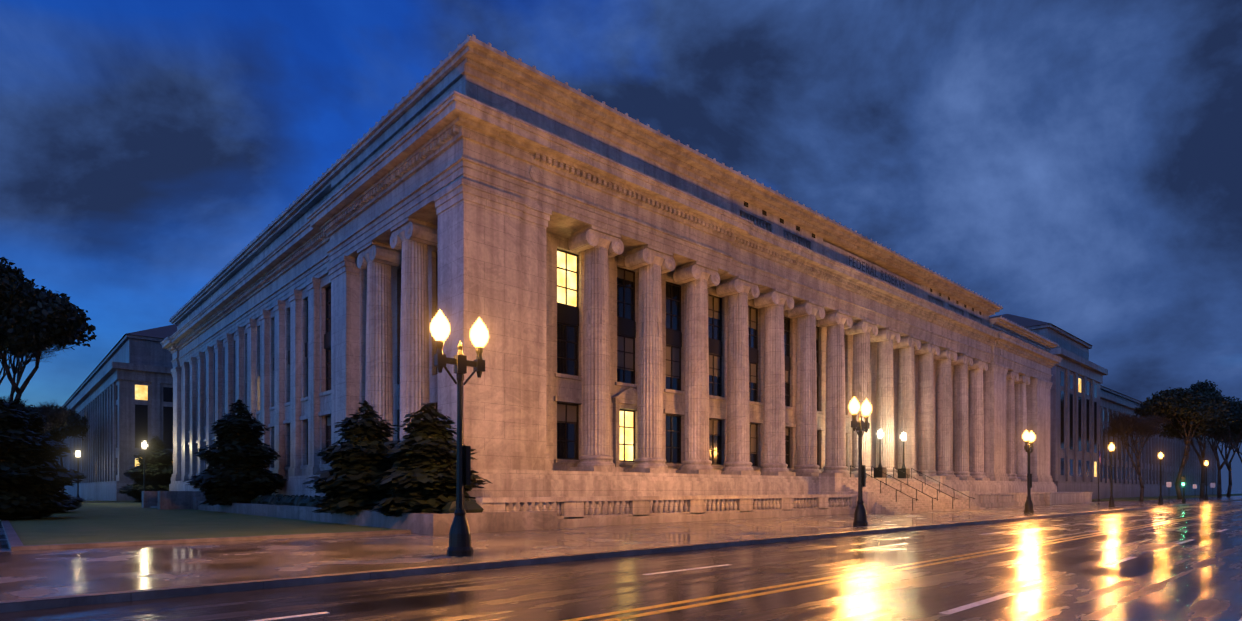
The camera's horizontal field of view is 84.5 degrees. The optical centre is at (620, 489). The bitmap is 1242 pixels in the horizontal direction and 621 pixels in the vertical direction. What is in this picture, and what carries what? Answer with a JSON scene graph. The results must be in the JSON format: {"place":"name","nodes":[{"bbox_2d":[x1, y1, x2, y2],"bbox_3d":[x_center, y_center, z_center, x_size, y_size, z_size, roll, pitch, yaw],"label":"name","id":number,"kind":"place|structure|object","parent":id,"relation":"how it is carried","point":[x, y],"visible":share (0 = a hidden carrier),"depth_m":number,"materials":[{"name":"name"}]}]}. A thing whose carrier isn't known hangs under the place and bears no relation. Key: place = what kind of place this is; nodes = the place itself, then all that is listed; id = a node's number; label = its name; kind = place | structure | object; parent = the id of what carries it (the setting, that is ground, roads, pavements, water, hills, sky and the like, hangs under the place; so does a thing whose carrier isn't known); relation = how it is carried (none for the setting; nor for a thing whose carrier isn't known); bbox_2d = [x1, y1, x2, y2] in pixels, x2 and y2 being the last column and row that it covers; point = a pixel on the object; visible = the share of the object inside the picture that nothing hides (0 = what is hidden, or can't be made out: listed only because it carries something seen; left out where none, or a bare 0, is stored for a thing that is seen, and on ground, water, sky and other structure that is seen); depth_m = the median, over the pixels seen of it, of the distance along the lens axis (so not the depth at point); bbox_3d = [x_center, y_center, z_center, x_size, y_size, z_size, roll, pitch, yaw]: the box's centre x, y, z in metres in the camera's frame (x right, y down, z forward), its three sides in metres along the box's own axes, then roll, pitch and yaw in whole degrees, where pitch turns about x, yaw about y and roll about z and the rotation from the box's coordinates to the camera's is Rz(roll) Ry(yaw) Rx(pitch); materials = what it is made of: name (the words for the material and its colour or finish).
{"place":"outdoors","nodes":[
{"label":"outdoors","id":0,"kind":"place"},
{"bbox_2d":[0,396,74,435],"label":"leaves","id":1,"kind":"object","parent":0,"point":[52,417],"visible":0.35,"depth_m":95.95,"materials":[{"name":"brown plant"}]},
{"bbox_2d":[0,257,96,401],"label":"tree","id":2,"kind":"object","parent":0,"point":[32,318],"depth_m":53.63,"materials":[{"name":"green plant"}]},
{"bbox_2d":[54,334,172,500],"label":"building","id":3,"kind":"structure","parent":0,"point":[128,364],"depth_m":113.28,"materials":[{"name":"beige stone"}]},
{"bbox_2d":[63,325,176,405],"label":"building roof","id":4,"kind":"structure","parent":3,"relation":"attached to","point":[163,332],"depth_m":116.29,"materials":[{"name":"grey tile"}]},
{"bbox_2d":[135,385,147,465],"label":"lit windows","id":5,"kind":"structure","parent":3,"relation":"in","point":[141,392],"depth_m":110.87,"materials":[{"name":"yellow glass"}]},
{"bbox_2d":[0,490,1241,620],"bbox_3d":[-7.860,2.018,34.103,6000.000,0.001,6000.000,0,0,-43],"label":"ground","id":6,"kind":"structure","parent":0,"point":[1162,577],"depth_m":14.34,"materials":[{"name":"grey asphalt"}]},
{"bbox_2d":[76,457,79,497],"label":"lamp post","id":7,"kind":"object","parent":6,"relation":"on","point":[77,479],"visible":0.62,"depth_m":98.74,"materials":[{"name":"black metal"}]},
{"bbox_2d":[0,499,1241,612],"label":"kerb","id":8,"kind":"structure","parent":6,"relation":"on","point":[75,600],"depth_m":15.86,"materials":[{"name":"concrete"}]},
{"bbox_2d":[251,506,1241,620],"bbox_3d":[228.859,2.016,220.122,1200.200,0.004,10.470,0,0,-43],"label":"white road lines","id":9,"kind":"object","parent":6,"relation":"on","point":[971,605],"visible":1,"depth_m":12.61,"materials":[{"name":"paint"}]},
{"bbox_2d":[562,509,1240,620],"bbox_3d":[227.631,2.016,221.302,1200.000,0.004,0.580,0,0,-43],"label":"yellow road lines","id":10,"kind":"object","parent":6,"relation":"on","point":[689,606],"depth_m":14.61,"materials":[{"name":"paint"}]},
{"bbox_2d":[760,510,1168,572],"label":"manhole covers","id":11,"kind":"object","parent":6,"relation":"on","point":[775,570],"visible":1,"depth_m":17.17,"materials":[{"name":"grey metal"}]},
{"bbox_2d":[1097,446,1099,501],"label":"flag pole","id":12,"kind":"object","parent":6,"relation":"on","point":[1098,500],"visible":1,"depth_m":103.45,"materials":[{"name":"grey metal"}]},
{"bbox_2d":[1101,408,1172,501],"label":"tree","id":13,"kind":"object","parent":6,"relation":"on","point":[1127,425],"visible":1,"depth_m":103.37,"materials":[{"name":"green plant"}]},
{"bbox_2d":[0,493,1241,600],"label":"pavement","id":14,"kind":"structure","parent":0,"point":[28,574],"depth_m":20.87,"materials":[{"name":"grey concrete"}]},
{"bbox_2d":[0,344,73,405],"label":"tree trunk","id":15,"kind":"object","parent":14,"relation":"on","point":[18,369],"visible":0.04,"depth_m":65.13,"materials":[{"name":"brown plant"}]},
{"bbox_2d":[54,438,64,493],"bbox_3d":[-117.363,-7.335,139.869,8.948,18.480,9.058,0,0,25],"label":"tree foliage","id":16,"kind":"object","parent":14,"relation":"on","point":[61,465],"depth_m":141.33,"materials":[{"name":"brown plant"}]},
{"bbox_2d":[48,404,87,427],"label":"tree leaves","id":17,"kind":"object","parent":16,"relation":"attached to","point":[84,418],"visible":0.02,"depth_m":142.13,"materials":[{"name":"green plant"}]},
{"bbox_2d":[48,426,73,439],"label":"tree","id":18,"kind":"object","parent":14,"relation":"on","point":[59,435],"depth_m":119.87,"materials":[{"name":"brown plant"}]},
{"bbox_2d":[8,502,399,545],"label":"lawn","id":19,"kind":"structure","parent":14,"relation":"on","point":[109,522],"depth_m":33.41,"materials":[{"name":"green plant"}]},
{"bbox_2d":[0,399,82,518],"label":"evergreen tree","id":20,"kind":"object","parent":19,"relation":"on","point":[28,481],"visible":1,"depth_m":39.76,"materials":[{"name":"green plant"}]},
{"bbox_2d":[2,398,85,512],"bbox_3d":[-45.416,-2.549,51.220,8.521,8.638,8.932,0,0,-43],"label":"evergreen tree","id":21,"kind":"object","parent":19,"relation":"on","point":[36,423],"visible":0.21,"depth_m":51.91,"materials":[{"name":"green plant"}]},
{"bbox_2d":[143,448,145,490],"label":"lamp post","id":22,"kind":"object","parent":19,"relation":"on","point":[144,468],"visible":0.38,"depth_m":86.35,"materials":[{"name":"black metal"}]},
{"bbox_2d":[118,436,172,501],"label":"evergreen tree","id":23,"kind":"object","parent":19,"relation":"on","point":[158,468],"visible":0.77,"depth_m":89.69,"materials":[{"name":"green plant"}]},
{"bbox_2d":[182,399,287,505],"bbox_3d":[-29.680,-2.851,52.889,7.384,8.281,7.423,0,0,-43],"label":"evergreen tree","id":24,"kind":"object","parent":19,"relation":"on","point":[237,473],"visible":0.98,"depth_m":51.45,"materials":[{"name":"green plant"}]},
{"bbox_2d":[0,519,410,550],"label":"lawn edging","id":25,"kind":"object","parent":14,"relation":"on","point":[15,543],"visible":0.86,"depth_m":24.16,"materials":[{"name":"stone"}]},
{"bbox_2d":[142,487,556,534],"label":"garden wall","id":26,"kind":"structure","parent":14,"relation":"on","point":[432,523],"depth_m":32.06,"materials":[{"name":"stone"}]},
{"bbox_2d":[160,34,549,496],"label":"facade","id":27,"kind":"structure","parent":14,"relation":"on","point":[466,109],"depth_m":45.55,"materials":[{"name":"stone"}]},
{"bbox_2d":[259,251,437,464],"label":"window frames","id":28,"kind":"structure","parent":27,"relation":"attached to","point":[327,341],"depth_m":50.00,"materials":[{"name":"black metal"}]},
{"bbox_2d":[327,288,330,446],"bbox_3d":[-32.455,-8.282,63.576,2.280,12.900,63.375,0,0,-43],"label":"window glass","id":29,"kind":"object","parent":28,"relation":"in","point":[328,356],"depth_m":49.90,"materials":[{"name":"black glass"}]},
{"bbox_2d":[327,417,330,425],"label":"window","id":30,"kind":"structure","parent":28,"relation":"in","point":[328,421],"depth_m":49.72,"materials":[{"name":"black glass"}]},
{"bbox_2d":[360,269,366,418],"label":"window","id":31,"kind":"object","parent":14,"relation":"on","point":[363,286],"depth_m":45.83,"materials":[{"name":"stone"}]},
{"bbox_2d":[434,341,484,556],"bbox_3d":[-4.551,-1.182,19.325,1.480,6.100,0.740,0,0,-22],"label":"lamp post","id":32,"kind":"object","parent":14,"relation":"on","point":[460,539],"visible":1,"depth_m":19.24,"materials":[{"name":"black metal"}]},
{"bbox_2d":[430,310,488,346],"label":"lamp globes","id":33,"kind":"object","parent":32,"relation":"attached to","point":[440,329],"visible":0.94,"depth_m":18.88,"materials":[{"name":"white glass"}]},
{"bbox_2d":[85,493,1241,501],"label":"lawn","id":34,"kind":"structure","parent":14,"relation":"on","point":[1150,498],"depth_m":131.98,"materials":[{"name":"green plant"}]},
{"bbox_2d":[434,75,1061,513],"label":"facade","id":35,"kind":"structure","parent":14,"relation":"on","point":[958,393],"depth_m":46.96,"materials":[{"name":"stone"}]},
{"bbox_2d":[557,249,845,467],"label":"window frames","id":36,"kind":"structure","parent":35,"relation":"attached to","point":[567,315],"depth_m":48.64,"materials":[{"name":"black metal"}]},
{"bbox_2d":[557,277,816,466],"bbox_3d":[24.527,-8.282,68.208,78.035,12.900,0.030,0,0,-43],"label":"window glass","id":37,"kind":"object","parent":36,"relation":"in","point":[571,370],"depth_m":48.58,"materials":[{"name":"black glass"}]},
{"bbox_2d":[557,269,817,453],"bbox_3d":[22.845,-8.282,66.622,73.410,12.900,0.008,0,0,-43],"label":"window","id":38,"kind":"structure","parent":36,"relation":"in","point":[571,413],"depth_m":49.05,"materials":[{"name":"black glass"}]},
{"bbox_2d":[744,201,980,314],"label":"attic vents","id":39,"kind":"object","parent":35,"relation":"attached to","point":[765,214],"visible":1,"depth_m":55.23,"materials":[{"name":"black glass"}]},
{"bbox_2d":[849,256,904,288],"bbox_3d":[24.230,-20.308,64.253,10.954,0.875,0.026,0,0,-43],"label":"inscription","id":40,"kind":"object","parent":35,"relation":"attached to","point":[891,279],"visible":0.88,"depth_m":63.55,"materials":[{"name":"grey"}]},
{"bbox_2d":[476,473,1092,527],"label":"plinth balustrade stairs","id":41,"kind":"structure","parent":14,"relation":"on","point":[837,494],"depth_m":46.45,"materials":[{"name":"stone"}]},
{"bbox_2d":[874,438,886,477],"bbox_3d":[22.975,-2.807,60.557,0.800,3.550,0.800,0,0,-43],"label":"pedestrian lamp","id":42,"kind":"object","parent":41,"relation":"on","point":[878,474],"visible":1,"depth_m":60.39,"materials":[{"name":"black metal"}]},
{"bbox_2d":[877,430,882,437],"bbox_3d":[22.975,-4.964,60.557,0.459,0.765,0.447,0,0,-43],"label":"lamp globe","id":43,"kind":"object","parent":42,"relation":"on","point":[880,434],"visible":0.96,"depth_m":60.41,"materials":[{"name":"white glass"}]},
{"bbox_2d":[898,440,909,477],"bbox_3d":[26.353,-2.807,63.680,0.800,3.550,0.800,0,0,-43],"label":"pedestrian lamp","id":44,"kind":"object","parent":41,"relation":"on","point":[904,469],"visible":0.98,"depth_m":63.50,"materials":[{"name":"black metal"}]},
{"bbox_2d":[901,432,905,439],"bbox_3d":[26.353,-4.964,63.680,0.459,0.765,0.447,0,0,-43],"label":"lamp globe","id":45,"kind":"object","parent":44,"relation":"on","point":[903,436],"visible":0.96,"depth_m":63.54,"materials":[{"name":"white glass"}]},
{"bbox_2d":[850,465,974,510],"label":"stair handrails","id":46,"kind":"object","parent":41,"relation":"on","point":[914,488],"visible":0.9,"depth_m":59.82,"materials":[{"name":"black metal"}]},
{"bbox_2d":[851,412,869,525],"bbox_3d":[12.194,-1.032,34.799,1.480,5.800,0.740,0,0,-22],"label":"lamp post","id":47,"kind":"object","parent":14,"relation":"on","point":[859,426],"visible":1,"depth_m":34.71,"materials":[{"name":"black metal"}]},
{"bbox_2d":[849,397,871,415],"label":"street lamp globes","id":48,"kind":"object","parent":47,"relation":"on","point":[854,407],"visible":0.96,"depth_m":34.38,"materials":[{"name":"white glass"}]},
{"bbox_2d":[1024,441,1033,512],"bbox_3d":[32.271,-1.032,54.034,1.480,5.800,0.740,0,0,-22],"label":"lamp post","id":49,"kind":"object","parent":14,"relation":"on","point":[1028,449],"visible":0.96,"depth_m":53.94,"materials":[{"name":"black metal"}]},
{"bbox_2d":[1022,430,1034,441],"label":"street lamp globes","id":50,"kind":"object","parent":49,"relation":"on","point":[1027,436],"visible":0.9,"depth_m":53.60,"materials":[{"name":"white glass"}]},
{"bbox_2d":[1108,451,1114,506],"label":"lamp post","id":51,"kind":"object","parent":14,"relation":"on","point":[1111,502],"visible":1,"depth_m":71.54,"materials":[{"name":"black metal"}]},
{"bbox_2d":[1109,443,1114,450],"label":"lamp globe","id":52,"kind":"object","parent":51,"relation":"on","point":[1111,447],"visible":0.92,"depth_m":71.46,"materials":[{"name":"white glass"}]},
{"bbox_2d":[1158,458,1163,503],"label":"lamp post","id":53,"kind":"object","parent":14,"relation":"on","point":[1160,500],"visible":1,"depth_m":89.18,"materials":[{"name":"black metal"}]},
{"bbox_2d":[1147,403,1205,499],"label":"tree","id":54,"kind":"object","parent":14,"relation":"on","point":[1187,438],"visible":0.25,"depth_m":125.14,"materials":[{"name":"brown plant"}]},
{"bbox_2d":[1134,387,1230,439],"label":"tree leaves","id":55,"kind":"object","parent":54,"relation":"on","point":[1211,405],"visible":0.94,"depth_m":122.18,"materials":[{"name":"green plant"}]},
{"bbox_2d":[1181,476,1185,502],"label":"traffic signal pole","id":56,"kind":"object","parent":14,"relation":"on","point":[1183,479],"visible":1,"depth_m":91.64,"materials":[{"name":"black metal"}]},
{"bbox_2d":[1190,424,1211,498],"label":"tree trunk","id":57,"kind":"object","parent":14,"relation":"on","point":[1201,458],"visible":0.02,"depth_m":135.93,"materials":[{"name":"brown plant"}]},
{"bbox_2d":[1147,379,1235,432],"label":"tree leaves","id":58,"kind":"object","parent":57,"relation":"attached to","point":[1224,418],"visible":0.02,"depth_m":136.96,"materials":[{"name":"green plant"}]},
{"bbox_2d":[1204,466,1208,499],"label":"lamp post","id":59,"kind":"object","parent":14,"relation":"on","point":[1206,496],"visible":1,"depth_m":115.65,"materials":[{"name":"black metal"}]},
{"bbox_2d":[1206,405,1241,497],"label":"tree trunk","id":60,"kind":"object","parent":14,"relation":"on","point":[1214,447],"visible":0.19,"depth_m":149.23,"materials":[{"name":"brown plant"}]},
{"bbox_2d":[1200,396,1241,438],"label":"tree leaves","id":61,"kind":"object","parent":60,"relation":"on","point":[1234,404],"visible":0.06,"depth_m":146.07,"materials":[{"name":"green plant"}]},
{"bbox_2d":[1214,424,1241,496],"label":"tree","id":62,"kind":"object","parent":14,"relation":"on","point":[1228,465],"visible":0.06,"depth_m":162.59,"materials":[{"name":"brown plant"}]},
{"bbox_2d":[1210,399,1241,437],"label":"tree leaves","id":63,"kind":"object","parent":62,"relation":"on","point":[1236,428],"visible":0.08,"depth_m":160.00,"materials":[{"name":"green plant"}]},
{"bbox_2d":[1228,439,1241,462],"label":"tree","id":64,"kind":"object","parent":14,"relation":"on","point":[1237,451],"visible":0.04,"depth_m":191.42,"materials":[{"name":"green plant"}]},
{"bbox_2d":[1217,432,1241,448],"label":"tree leaves","id":65,"kind":"object","parent":64,"relation":"on","point":[1235,436],"visible":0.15,"depth_m":188.63,"materials":[{"name":"green plant"}]},
{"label":"tree","id":66,"kind":"object","parent":14,"relation":"on","visible":0},
{"bbox_2d":[29,405,89,440],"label":"tree leaves","id":67,"kind":"object","parent":66,"relation":"on","point":[78,424],"visible":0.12,"depth_m":118.39,"materials":[{"name":"green plant"}]},
{"bbox_3d":[-20.918,1.518,45.102,2.750,0.700,42.120,0,0,-43],"label":"planting bed","id":68,"kind":"object","parent":14,"relation":"on","visible":0},
{"bbox_2d":[303,400,404,515],"bbox_3d":[-13.136,-1.670,35.315,5.826,5.871,6.003,0,0,-43],"label":"evergreen tree","id":69,"kind":"object","parent":68,"relation":"on","point":[344,482],"visible":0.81,"depth_m":33.95,"materials":[{"name":"green plant"}]},
{"bbox_2d":[251,494,483,512],"bbox_3d":[-20.601,0.863,44.830,2.087,1.184,41.928,0,0,-43],"label":"hedge","id":70,"kind":"object","parent":68,"relation":"on","point":[471,506],"visible":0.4,"depth_m":43.42,"materials":[{"name":"green plant"}]},
{"bbox_2d":[366,403,492,516],"bbox_3d":[-8.823,-1.377,31.587,5.498,5.299,5.720,0,0,-43],"label":"evergreen tree","id":71,"kind":"object","parent":68,"relation":"on","point":[422,479],"visible":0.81,"depth_m":30.45,"materials":[{"name":"green plant"}]},
{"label":"sign post","id":72,"kind":"object","parent":14,"relation":"on","visible":0},
{"bbox_2d":[1166,482,1171,486],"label":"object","id":73,"kind":"object","parent":72,"relation":"attached to","point":[1168,484],"visible":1,"depth_m":86.23,"materials":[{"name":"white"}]},
{"bbox_2d":[0,0,1241,489],"label":"sky","id":74,"kind":"structure","parent":0,"point":[1074,166],"materials":[{"name":"blue"}]},
{"bbox_2d":[1025,324,1107,498],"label":"building","id":75,"kind":"structure","parent":0,"point":[1071,351],"depth_m":117.45,"materials":[{"name":"beige stone"}]},
{"bbox_2d":[989,314,1091,345],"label":"building roof","id":76,"kind":"structure","parent":75,"relation":"attached to","point":[1024,322],"depth_m":118.22,"materials":[{"name":"grey tile"}]},
{"bbox_2d":[1078,378,1096,476],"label":"lit windows","id":77,"kind":"structure","parent":75,"relation":"in","point":[1095,463],"depth_m":126.35,"materials":[{"name":"yellow glass"}]},
{"bbox_2d":[1100,386,1217,497],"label":"building wing","id":78,"kind":"structure","parent":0,"point":[1111,400],"depth_m":173.96,"materials":[{"name":"grey stone"}]}
]}

